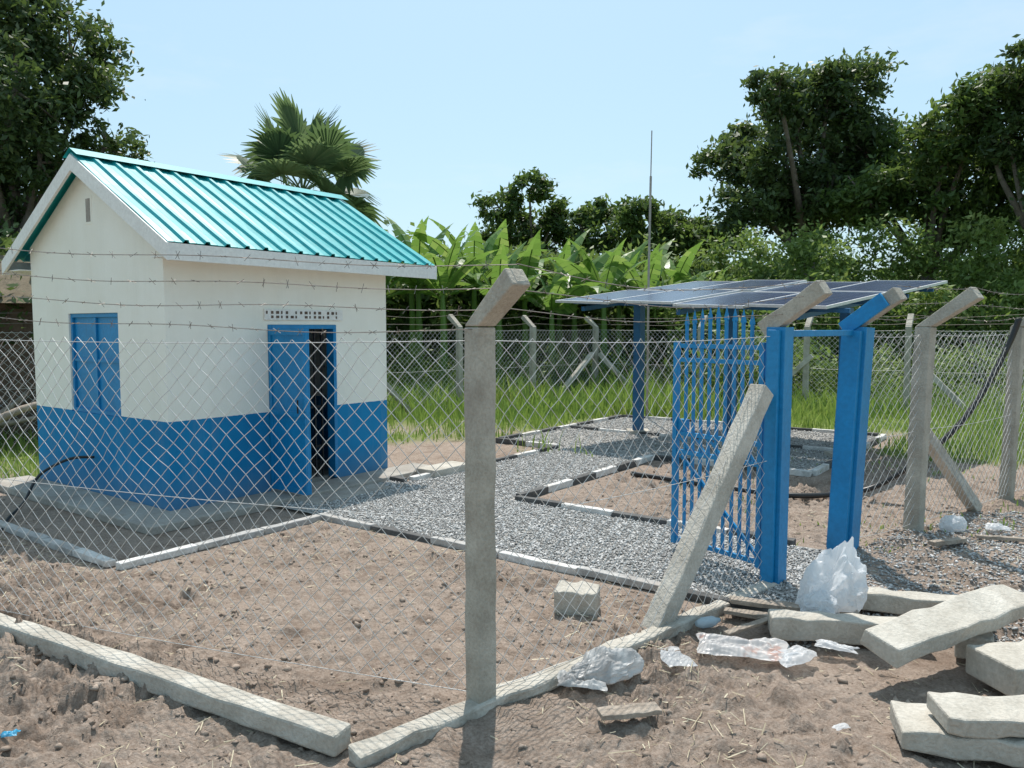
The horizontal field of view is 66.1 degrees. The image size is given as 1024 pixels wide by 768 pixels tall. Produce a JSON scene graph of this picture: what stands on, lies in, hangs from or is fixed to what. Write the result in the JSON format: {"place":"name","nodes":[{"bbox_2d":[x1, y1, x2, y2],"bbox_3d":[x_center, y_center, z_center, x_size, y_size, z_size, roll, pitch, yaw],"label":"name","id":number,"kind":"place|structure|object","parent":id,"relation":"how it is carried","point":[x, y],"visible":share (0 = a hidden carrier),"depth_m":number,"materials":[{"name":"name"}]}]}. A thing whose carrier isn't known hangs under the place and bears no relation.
{"place":"outdoors","nodes":[
{"label":"outdoors","id":0,"kind":"place"},
{"bbox_2d":[0,348,1023,767],"bbox_3d":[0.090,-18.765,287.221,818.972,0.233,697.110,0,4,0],"label":"ground","id":1,"kind":"structure","parent":0,"point":[790,698],"depth_m":4.84,"materials":[{"name":"soil"}]},
{"bbox_2d":[0,214,33,346],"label":"dark bushes","id":2,"kind":"object","parent":1,"relation":"on","point":[6,242],"visible":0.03,"depth_m":13.59,"materials":[{"name":"green plant"}]},
{"bbox_2d":[0,255,37,442],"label":"wooden shed","id":3,"kind":"structure","parent":1,"relation":"on","point":[24,282],"depth_m":13.57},
{"bbox_2d":[0,520,115,567],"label":"kerb","id":4,"kind":"structure","parent":1,"relation":"on","point":[65,547],"depth_m":7.07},
{"bbox_2d":[0,0,151,237],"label":"broadleaf tree","id":5,"kind":"object","parent":1,"relation":"on","point":[33,140],"visible":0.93,"depth_m":19.26,"materials":[{"name":"green plant"}]},
{"bbox_2d":[0,613,350,756],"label":"ground beam","id":6,"kind":"structure","parent":1,"relation":"on","point":[326,735],"depth_m":4.18,"materials":[{"name":"concrete"}]},
{"bbox_2d":[115,514,321,569],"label":"kerb","id":7,"kind":"structure","parent":1,"relation":"on","point":[164,554],"depth_m":7.16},
{"bbox_2d":[0,461,464,535],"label":"apron","id":8,"kind":"object","parent":1,"relation":"on","point":[123,516],"visible":0.74,"depth_m":8.82,"materials":[{"name":"concrete"}]},
{"bbox_2d":[271,458,329,490],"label":"floor and ceiling","id":9,"kind":"structure","parent":1,"relation":"on","point":[325,476],"depth_m":10.39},
{"bbox_2d":[30,176,387,510],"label":"walls","id":10,"kind":"structure","parent":9,"relation":"on","point":[65,229],"depth_m":8.91,"materials":[{"name":"paint"}]},
{"bbox_2d":[70,313,120,416],"bbox_3d":[-4.764,-0.234,9.076,1.140,1.154,0.070,3,5,36],"label":"window shutter","id":11,"kind":"object","parent":10,"relation":"attached to","point":[84,333],"depth_m":9.07,"materials":[{"name":"blue paint"}]},
{"bbox_2d":[1,154,436,278],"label":"fascia boards","id":12,"kind":"object","parent":10,"relation":"attached to","point":[141,226],"visible":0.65,"depth_m":8.76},
{"bbox_2d":[14,152,251,261],"bbox_3d":[-4.511,-2.192,10.903,1.925,1.125,3.891,3,5,36],"label":"roof","id":13,"kind":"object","parent":12,"relation":"on","point":[23,256],"visible":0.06,"depth_m":9.65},
{"bbox_2d":[63,147,347,199],"bbox_3d":[-3.737,-2.688,10.295,0.320,0.090,3.930,3,5,36],"label":"ridge cap","id":14,"kind":"object","parent":13,"relation":"on","point":[146,163],"visible":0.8,"depth_m":9.83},
{"bbox_2d":[71,153,433,265],"bbox_3d":[-2.966,-2.103,9.767,1.926,1.126,3.890,3,5,36],"label":"metal roof sheeting","id":15,"kind":"object","parent":12,"relation":"on","point":[167,205],"visible":0.98,"depth_m":9.34,"materials":[{"name":"metal"}]},
{"bbox_2d":[267,325,337,488],"bbox_3d":[-2.569,0.245,9.611,0.130,1.927,1.014,3,5,36],"label":"door frame","id":16,"kind":"object","parent":10,"relation":"attached to","point":[333,420],"visible":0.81,"depth_m":9.96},
{"bbox_2d":[268,329,311,494],"bbox_3d":[-2.551,0.306,8.959,0.660,1.860,0.121,3,5,38],"label":"door leaf","id":17,"kind":"object","parent":16,"relation":"attached to","point":[294,412],"visible":0.92,"depth_m":8.94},
{"bbox_2d":[309,330,326,476],"bbox_3d":[-2.636,0.260,9.662,0.037,1.850,0.910,3,5,36],"label":"door grille","id":18,"kind":"object","parent":16,"relation":"attached to","point":[315,405],"depth_m":9.91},
{"bbox_2d":[264,309,342,319],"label":"air bricks","id":19,"kind":"object","parent":10,"relation":"attached to","point":[281,314],"visible":1,"depth_m":9.46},
{"bbox_2d":[216,87,388,227],"bbox_3d":[-5.150,-3.292,19.823,4.028,7.728,4.257,4,6,45],"label":"fan palm","id":20,"kind":"object","parent":1,"relation":"on","point":[294,145],"visible":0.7,"depth_m":18.91,"materials":[{"name":"green plant"}]},
{"bbox_2d":[386,330,456,409],"bbox_3d":[-2.336,-0.294,18.125,2.791,1.892,0.007,-3,5,-40],"label":"chain link fence","id":21,"kind":"object","parent":1,"relation":"on","point":[423,363],"visible":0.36,"depth_m":18.34,"materials":[{"name":"metal"}]},
{"bbox_2d":[402,216,463,378],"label":"banana plant","id":22,"kind":"object","parent":1,"relation":"on","point":[412,314],"visible":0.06,"depth_m":25.84,"materials":[{"name":"green plant"}]},
{"bbox_2d":[386,217,482,379],"bbox_3d":[-2.852,-2.510,24.137,3.366,5.536,4.922,0,4,7],"label":"banana plant","id":23,"kind":"object","parent":1,"relation":"on","point":[419,246],"visible":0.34,"depth_m":24.35,"materials":[{"name":"green plant"}]},
{"bbox_2d":[402,223,499,389],"bbox_3d":[-2.163,-2.123,22.404,3.736,5.014,3.481,1,4,19],"label":"banana plant","id":24,"kind":"object","parent":1,"relation":"on","point":[447,276],"visible":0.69,"depth_m":22.48,"materials":[{"name":"green plant"}]},
{"bbox_2d":[447,314,462,402],"bbox_3d":[-1.382,-0.487,19.130,0.135,2.417,0.462,-4,6,-44],"label":"concrete fence post","id":25,"kind":"object","parent":1,"relation":"on","point":[459,351],"visible":0.73,"depth_m":18.97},
{"bbox_2d":[406,218,550,326],"bbox_3d":[-0.944,-2.528,24.763,4.513,5.481,4.620,0,4,0],"label":"banana plant","id":26,"kind":"object","parent":1,"relation":"on","point":[475,239],"visible":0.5,"depth_m":24.58,"materials":[{"name":"green plant"}]},
{"bbox_2d":[409,445,557,480],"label":"kerb","id":27,"kind":"structure","parent":1,"relation":"on","point":[428,475],"depth_m":11.79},
{"bbox_2d":[464,268,529,703],"bbox_3d":[-0.078,0.624,3.984,0.128,2.382,0.393,-3,5,-40],"label":"concrete fence post","id":28,"kind":"object","parent":1,"relation":"on","point":[508,289],"visible":0.89,"depth_m":4.03,"materials":[{"name":"concrete"}]},
{"bbox_2d":[0,337,465,690],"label":"chain link fence","id":29,"kind":"object","parent":28,"relation":"attached to","point":[161,495],"visible":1,"depth_m":4.62,"materials":[{"name":"metal"}]},
{"bbox_2d":[0,316,471,336],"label":"barbed wire","id":30,"kind":"object","parent":28,"relation":"attached to","point":[232,327],"visible":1,"depth_m":4.50,"materials":[{"name":"metal"}]},
{"bbox_2d":[2,295,474,313],"bbox_3d":[-2.178,-0.498,4.724,4.352,0.187,0.051,2,4,20],"label":"barbed wire","id":31,"kind":"object","parent":28,"relation":"attached to","point":[220,304],"visible":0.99,"depth_m":4.47,"materials":[{"name":"metal"}]},
{"bbox_2d":[2,273,489,293],"bbox_3d":[-2.165,-0.626,4.601,4.460,0.250,0.052,1,4,19],"label":"barbed wire","id":32,"kind":"object","parent":28,"relation":"attached to","point":[310,284],"visible":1,"depth_m":4.33,"materials":[{"name":"metal"}]},
{"bbox_2d":[0,246,516,269],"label":"barbed wire","id":33,"kind":"object","parent":28,"relation":"attached to","point":[200,255],"visible":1,"depth_m":4.21,"materials":[{"name":"metal"}]},
{"bbox_2d":[517,263,831,291],"bbox_3d":[1.158,-0.610,4.717,2.949,0.150,0.052,-3,5,-40],"label":"barbed wire","id":34,"kind":"object","parent":28,"relation":"attached to","point":[667,289],"visible":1,"depth_m":4.45,"materials":[{"name":"metal"}]},
{"bbox_2d":[456,241,551,384],"bbox_3d":[-0.156,-1.980,23.353,3.677,4.592,3.410,0,4,0],"label":"banana plant","id":35,"kind":"object","parent":1,"relation":"on","point":[499,269],"visible":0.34,"depth_m":23.35,"materials":[{"name":"green plant"}]},
{"bbox_2d":[461,219,558,356],"bbox_3d":[-0.505,-2.762,27.400,4.069,5.567,4.162,-3,5,-33],"label":"banana plant","id":36,"kind":"object","parent":1,"relation":"on","point":[499,240],"visible":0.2,"depth_m":25.92,"materials":[{"name":"green plant"}]},
{"bbox_2d":[0,376,1023,478],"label":"grass","id":37,"kind":"structure","parent":1,"relation":"on","point":[807,422],"depth_m":15.37,"materials":[{"name":"plant"}]},
{"bbox_2d":[0,457,1023,767],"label":"soil clods","id":38,"kind":"object","parent":1,"relation":"on","point":[356,621],"visible":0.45,"depth_m":5.05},
{"bbox_2d":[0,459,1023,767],"bbox_3d":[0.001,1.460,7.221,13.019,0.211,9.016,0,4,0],"label":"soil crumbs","id":39,"kind":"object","parent":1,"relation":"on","point":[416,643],"visible":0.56,"depth_m":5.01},
{"bbox_2d":[0,508,1023,767],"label":"straw litter","id":40,"kind":"object","parent":1,"relation":"on","point":[458,652],"visible":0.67,"depth_m":4.77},
{"bbox_2d":[464,167,574,254],"bbox_3d":[0.378,-5.293,37.529,5.389,9.353,4.447,0,4,0],"label":"broadleaf tree","id":41,"kind":"object","parent":1,"relation":"on","point":[552,223],"visible":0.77,"depth_m":36.82,"materials":[{"name":"green plant"}]},
{"bbox_2d":[521,315,535,394],"bbox_3d":[0.434,-0.603,20.723,0.145,2.417,0.460,-4,6,-44],"label":"concrete fence post","id":42,"kind":"object","parent":1,"relation":"on","point":[532,350],"visible":0.73,"depth_m":20.55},
{"bbox_2d":[480,228,577,383],"bbox_3d":[0.358,-2.402,25.125,3.853,5.179,3.006,-4,6,-42],"label":"banana plant","id":43,"kind":"object","parent":1,"relation":"on","point":[531,258],"visible":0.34,"depth_m":24.57,"materials":[{"name":"green plant"}]},
{"bbox_2d":[318,513,767,611],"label":"kerb","id":44,"kind":"structure","parent":1,"relation":"on","point":[538,562],"depth_m":6.53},
{"bbox_2d":[499,415,621,438],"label":"kerb","id":45,"kind":"structure","parent":1,"relation":"on","point":[559,427],"depth_m":15.21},
{"bbox_2d":[518,229,603,384],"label":"banana plant","id":46,"kind":"object","parent":1,"relation":"on","point":[566,252],"visible":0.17,"depth_m":26.85,"materials":[{"name":"green plant"}]},
{"bbox_2d":[348,581,776,767],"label":"fence plinth","id":47,"kind":"structure","parent":1,"relation":"on","point":[367,752],"depth_m":4.16,"materials":[{"name":"concrete"}]},
{"bbox_2d":[495,335,769,688],"bbox_3d":[0.914,0.645,5.047,2.732,1.905,0.068,-4,6,-42],"label":"chain link fence","id":48,"kind":"object","parent":47,"relation":"on","point":[618,489],"visible":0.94,"depth_m":4.80,"materials":[{"name":"metal"}]},
{"bbox_2d":[523,250,601,384],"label":"banana plant","id":49,"kind":"object","parent":1,"relation":"on","point":[558,286],"visible":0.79,"depth_m":23.85,"materials":[{"name":"green plant"}]},
{"bbox_2d":[536,330,593,398],"bbox_3d":[1.474,-0.546,21.616,0.007,1.892,2.727,4,6,43],"label":"chain link fence","id":50,"kind":"object","parent":1,"relation":"on","point":[563,354],"visible":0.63,"depth_m":21.48,"materials":[{"name":"metal"}]},
{"bbox_2d":[554,580,599,617],"bbox_3d":[0.460,1.516,5.543,0.300,0.204,0.216,1,9,14],"label":"concrete block","id":51,"kind":"object","parent":1,"relation":"on","point":[569,595],"depth_m":5.46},
{"bbox_2d":[538,248,615,368],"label":"banana plant","id":52,"kind":"object","parent":1,"relation":"on","point":[601,259],"visible":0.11,"depth_m":25.36,"materials":[{"name":"green plant"}]},
{"bbox_2d":[557,669,607,690],"bbox_3d":[0.389,1.628,4.373,0.292,0.059,0.206,1,4,10],"label":"plastic sack","id":53,"kind":"object","parent":1,"relation":"on","point":[571,680],"visible":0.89,"depth_m":4.31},
{"bbox_2d":[516,455,653,496],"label":"kerb","id":54,"kind":"structure","parent":1,"relation":"on","point":[581,478],"depth_m":10.20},
{"bbox_2d":[584,316,598,385],"bbox_3d":[2.287,-0.747,22.719,0.139,2.417,0.462,-4,6,-43],"label":"concrete fence post","id":55,"kind":"object","parent":1,"relation":"on","point":[596,338],"visible":0.62,"depth_m":22.55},
{"bbox_2d":[384,220,803,380],"bbox_3d":[2.408,-2.445,29.061,19.272,6.960,7.633,0,4,0],"label":"shrub thicket","id":56,"kind":"object","parent":1,"relation":"on","point":[431,320],"visible":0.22,"depth_m":27.85,"materials":[{"name":"green plant"}]},
{"bbox_2d":[549,237,654,381],"bbox_3d":[2.775,-2.119,23.960,3.466,4.782,3.498,0,4,0],"label":"banana plant","id":57,"kind":"object","parent":1,"relation":"on","point":[611,270],"visible":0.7,"depth_m":23.89,"materials":[{"name":"green plant"}]},
{"bbox_2d":[565,646,643,684],"bbox_3d":[0.521,1.591,4.493,0.494,0.168,0.252,-2,5,-25],"label":"plastic bag","id":58,"kind":"object","parent":1,"relation":"on","point":[608,666],"visible":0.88,"depth_m":4.44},
{"bbox_2d":[558,193,664,307],"bbox_3d":[5.019,-4.926,37.591,3.993,8.613,6.825,-4,5,-40],"label":"broadleaf tree","id":59,"kind":"object","parent":1,"relation":"on","point":[599,213],"visible":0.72,"depth_m":37.30,"materials":[{"name":"green plant"}]},
{"bbox_2d":[596,701,661,719],"bbox_3d":[0.601,1.675,4.028,0.320,0.034,0.109,-1,4,-12],"label":"concrete fragment","id":60,"kind":"object","parent":1,"relation":"on","point":[627,711],"visible":1,"depth_m":4.01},
{"bbox_2d":[597,237,664,369],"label":"banana plant","id":61,"kind":"object","parent":1,"relation":"on","point":[634,257],"visible":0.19,"depth_m":25.86,"materials":[{"name":"green plant"}]},
{"bbox_2d":[646,130,651,415],"bbox_3d":[2.940,-2.297,16.878,0.070,6.150,0.050,0,4,0],"label":"lightning rod","id":62,"kind":"object","parent":1,"relation":"on","point":[648,274],"visible":0.85,"depth_m":16.85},
{"bbox_2d":[604,249,697,368],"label":"banana plant","id":63,"kind":"object","parent":1,"relation":"on","point":[657,267],"visible":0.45,"depth_m":24.37,"materials":[{"name":"green plant"}]},
{"bbox_2d":[515,495,795,545],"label":"kerb","id":64,"kind":"structure","parent":1,"relation":"on","point":[627,515],"depth_m":8.20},
{"bbox_2d":[657,646,697,666],"bbox_3d":[0.970,1.622,4.708,0.178,0.022,0.299,-1,4,-10],"label":"plastic sack","id":65,"kind":"object","parent":1,"relation":"on","point":[671,656],"visible":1,"depth_m":4.67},
{"bbox_2d":[641,241,720,377],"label":"banana plant","id":66,"kind":"object","parent":1,"relation":"on","point":[687,257],"visible":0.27,"depth_m":25.45,"materials":[{"name":"green plant"}]},
{"bbox_2d":[624,204,748,363],"bbox_3d":[8.064,-4.422,36.382,5.836,7.781,4.086,0,4,0],"label":"broadleaf tree","id":67,"kind":"object","parent":1,"relation":"on","point":[669,225],"visible":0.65,"depth_m":35.38,"materials":[{"name":"green plant"}]},
{"bbox_2d":[512,418,875,474],"bbox_3d":[3.221,0.970,13.928,5.300,0.001,4.560,3,5,36],"label":"gravel pad","id":68,"kind":"object","parent":1,"relation":"on","point":[581,436],"visible":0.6,"depth_m":13.60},
{"bbox_2d":[555,280,947,457],"bbox_3d":[3.974,-0.445,13.398,4.188,2.958,4.947,-4,6,-44],"label":"solar panel array","id":69,"kind":"object","parent":68,"relation":"on","point":[843,298],"visible":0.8,"depth_m":13.14,"materials":[{"name":"glass"}]},
{"bbox_2d":[386,233,1010,362],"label":"distant treeline","id":70,"kind":"object","parent":1,"relation":"on","point":[898,339],"visible":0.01,"depth_m":43.94,"materials":[{"name":"green plant"}]},
{"bbox_2d":[570,425,832,450],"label":"kerb","id":71,"kind":"structure","parent":1,"relation":"on","point":[664,434],"depth_m":14.28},
{"bbox_2d":[697,315,707,393],"bbox_3d":[5.095,-0.625,21.040,0.149,2.417,0.460,3,5,33],"label":"concrete fence post","id":72,"kind":"object","parent":1,"relation":"on","point":[699,326],"visible":0.23,"depth_m":20.88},
{"bbox_2d":[597,330,697,395],"bbox_3d":[3.699,-0.557,21.767,3.109,1.892,0.007,3,5,33],"label":"chain link fence","id":73,"kind":"object","parent":72,"relation":"attached to","point":[645,351],"visible":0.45,"depth_m":21.68,"materials":[{"name":"metal"}]},
{"bbox_2d":[386,332,1023,401],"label":"bushes","id":74,"kind":"object","parent":1,"relation":"on","point":[558,369],"visible":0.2,"depth_m":22.24,"materials":[{"name":"green plant"}]},
{"bbox_2d":[641,384,772,627],"bbox_3d":[1.395,0.850,5.526,1.318,1.650,0.150,-3,5,-40],"label":"concrete brace","id":75,"kind":"object","parent":1,"relation":"on","point":[745,432],"visible":0.79,"depth_m":5.46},
{"bbox_2d":[655,455,811,476],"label":"kerb","id":76,"kind":"structure","parent":1,"relation":"on","point":[800,472],"depth_m":11.30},
{"bbox_2d":[696,632,787,660],"bbox_3d":[1.421,1.603,4.843,0.560,0.051,0.318,1,4,12],"label":"plastic sack","id":77,"kind":"object","parent":1,"relation":"on","point":[725,645],"visible":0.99,"depth_m":4.80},
{"bbox_2d":[724,607,767,618],"bbox_3d":[1.749,1.580,5.345,0.600,0.037,0.089,2,4,22],"label":"timber plank","id":78,"kind":"object","parent":1,"relation":"on","point":[745,613],"visible":0.46,"depth_m":5.38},
{"bbox_2d":[671,280,906,583],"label":"entrance gate","id":79,"kind":"structure","parent":1,"relation":"on","point":[851,421],"depth_m":6.53,"materials":[{"name":"metal"}]},
{"bbox_2d":[770,645,816,667],"bbox_3d":[1.690,1.614,4.725,0.337,0.047,0.210,-2,5,-30],"label":"plastic sack","id":80,"kind":"object","parent":1,"relation":"on","point":[795,655],"visible":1,"depth_m":4.67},
{"bbox_2d":[729,595,859,613],"bbox_3d":[1.949,1.542,5.450,0.850,0.039,0.112,4,5,10],"label":"timber plank","id":81,"kind":"object","parent":1,"relation":"on","point":[751,602],"visible":0.6,"depth_m":5.45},
{"bbox_2d":[686,45,918,369],"bbox_3d":[11.748,-6.835,31.641,8.865,13.277,7.502,0,4,0],"label":"broadleaf tree","id":82,"kind":"object","parent":1,"relation":"on","point":[791,108],"visible":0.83,"depth_m":30.37,"materials":[{"name":"green plant"}]},
{"bbox_2d":[802,317,813,402],"bbox_3d":[7.387,-0.525,19.649,0.141,2.417,0.460,3,5,34],"label":"concrete fence post","id":83,"kind":"object","parent":1,"relation":"on","point":[806,353],"visible":0.69,"depth_m":19.47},
{"bbox_2d":[606,605,1023,765],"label":"rubble stones","id":84,"kind":"object","parent":1,"relation":"on","point":[860,762],"visible":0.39,"depth_m":4.28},
{"bbox_2d":[617,203,1023,400],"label":"shrub thicket","id":85,"kind":"object","parent":1,"relation":"on","point":[840,270],"visible":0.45,"depth_m":25.72,"materials":[{"name":"green plant"}]},
{"bbox_2d":[630,318,1021,498],"bbox_3d":[3.562,0.266,9.365,4.439,2.097,0.816,1,4,19],"label":"water hose","id":86,"kind":"object","parent":1,"relation":"on","point":[1013,333],"visible":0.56,"depth_m":8.98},
{"bbox_2d":[795,536,868,613],"bbox_3d":[2.232,1.335,5.506,0.540,0.509,0.405,-2,4,-20],"label":"plastic bag","id":87,"kind":"object","parent":1,"relation":"on","point":[839,572],"visible":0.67,"depth_m":5.45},
{"bbox_2d":[768,609,895,644],"bbox_3d":[2.150,1.572,5.057,0.950,0.178,0.199,1,4,10],"label":"concrete block","id":88,"kind":"object","parent":1,"relation":"on","point":[793,625],"depth_m":5.02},
{"bbox_2d":[799,589,838,613],"bbox_3d":[2.081,1.482,5.351,0.257,0.184,0.346,2,5,30],"label":"plastic bag","id":89,"kind":"object","parent":88,"relation":"on","point":[819,600],"visible":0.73,"depth_m":5.26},
{"bbox_2d":[661,444,1022,552],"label":"weeds","id":90,"kind":"object","parent":1,"relation":"on","point":[979,462],"visible":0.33,"depth_m":10.59,"materials":[{"name":"green plant"}]},
{"bbox_2d":[808,330,904,409],"bbox_3d":[8.249,-0.351,18.924,2.250,1.892,0.007,3,5,32],"label":"chain link fence","id":91,"kind":"object","parent":1,"relation":"on","point":[872,362],"visible":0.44,"depth_m":18.71,"materials":[{"name":"metal"}]},
{"bbox_2d":[903,314,913,412],"bbox_3d":[9.291,-0.438,18.450,0.139,2.417,0.460,3,5,33],"label":"concrete fence post","id":92,"kind":"object","parent":1,"relation":"on","point":[908,332],"visible":0.77,"depth_m":18.27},
{"bbox_2d":[861,587,956,614],"bbox_3d":[2.849,1.536,5.503,0.900,0.145,0.190,1,4,16],"label":"concrete block","id":93,"kind":"object","parent":1,"relation":"on","point":[879,599],"depth_m":5.48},
{"bbox_2d":[815,55,1023,315],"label":"broadleaf tree","id":94,"kind":"object","parent":1,"relation":"on","point":[904,183],"visible":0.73,"depth_m":28.12,"materials":[{"name":"green plant"}]},
{"bbox_2d":[903,287,983,531],"bbox_3d":[4.164,0.316,7.617,0.211,2.478,0.585,-3,5,-40],"label":"concrete fence post","id":95,"kind":"object","parent":1,"relation":"on","point":[926,329],"visible":0.88,"depth_m":7.71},
{"bbox_2d":[860,333,922,537],"bbox_3d":[3.589,0.470,7.473,1.139,1.901,0.047,-3,5,-34],"label":"chain link fence","id":96,"kind":"object","parent":95,"relation":"attached to","point":[889,436],"visible":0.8,"depth_m":7.49,"materials":[{"name":"metal"}]},
{"bbox_2d":[924,333,1012,519],"bbox_3d":[4.958,0.398,8.477,2.264,1.905,0.065,-3,5,-38],"label":"chain link fence","id":97,"kind":"object","parent":95,"relation":"attached to","point":[971,423],"visible":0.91,"depth_m":8.46,"materials":[{"name":"metal"}]},
{"bbox_2d":[939,515,966,532],"bbox_3d":[4.350,1.369,7.765,0.300,0.162,0.223,-1,4,-10],"label":"plastic bag","id":98,"kind":"object","parent":1,"relation":"on","point":[951,523],"visible":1,"depth_m":7.70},
{"bbox_2d":[929,430,982,511],"bbox_3d":[4.628,0.902,8.343,1.340,1.132,0.133,-3,5,-34],"label":"concrete brace","id":99,"kind":"object","parent":1,"relation":"on","point":[977,506],"visible":0.55,"depth_m":8.33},
{"bbox_2d":[890,700,1023,767],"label":"concrete block","id":100,"kind":"object","parent":1,"relation":"on","point":[917,727],"depth_m":3.67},
{"bbox_2d":[927,691,1023,738],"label":"concrete block","id":101,"kind":"object","parent":100,"relation":"on","point":[972,716],"depth_m":3.66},
{"bbox_2d":[909,330,1023,414],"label":"chain link fence","id":102,"kind":"object","parent":1,"relation":"on","point":[969,364],"visible":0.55,"depth_m":17.64,"materials":[{"name":"metal"}]},
{"bbox_2d":[954,632,993,658],"bbox_3d":[2.947,1.570,5.028,0.221,0.158,0.700,2,5,30],"label":"concrete block","id":103,"kind":"object","parent":1,"relation":"on","point":[960,648],"depth_m":4.75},
{"bbox_2d":[860,584,1023,668],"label":"concrete block","id":104,"kind":"object","parent":103,"relation":"on","point":[903,639],"depth_m":4.55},
{"bbox_2d":[950,34,1023,228],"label":"broadleaf tree","id":105,"kind":"object","parent":1,"relation":"on","point":[995,151],"visible":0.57,"depth_m":25.74,"materials":[{"name":"green plant"}]},
{"bbox_2d":[966,640,1023,695],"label":"concrete block","id":106,"kind":"object","parent":1,"relation":"on","point":[998,666],"depth_m":4.38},
{"bbox_2d":[998,318,1023,499],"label":"concrete fence post","id":107,"kind":"object","parent":1,"relation":"on","point":[1016,368],"visible":0.74,"depth_m":9.12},
{"bbox_2d":[3,0,1023,281],"label":"sky","id":108,"kind":"structure","parent":0,"point":[455,98],"materials":[{"name":"blue"}]},
{"bbox_2d":[406,449,623,499],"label":"gravel path","id":109,"kind":"structure","parent":0,"point":[513,498],"depth_m":10.62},
{"bbox_2d":[278,417,873,601],"bbox_3d":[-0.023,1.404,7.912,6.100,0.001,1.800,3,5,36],"label":"gravel path","id":110,"kind":"structure","parent":0,"point":[651,575],"depth_m":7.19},
{"bbox_2d":[387,358,1023,418],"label":"grass","id":111,"kind":"structure","parent":0,"point":[595,398],"depth_m":18.83,"materials":[{"name":"plant"}]},
{"bbox_2d":[770,509,1023,648],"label":"loose gravel","id":112,"kind":"structure","parent":0,"point":[976,568],"depth_m":6.83,"materials":[{"name":"gravel"}]},
{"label":"concrete fence post","id":113,"kind":"object","parent":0,"visible":0},
{"bbox_2d":[0,331,37,444],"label":"chain link fence","id":114,"kind":"object","parent":113,"relation":"attached to","point":[17,382],"visible":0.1,"depth_m":13.19,"materials":[{"name":"metal"}]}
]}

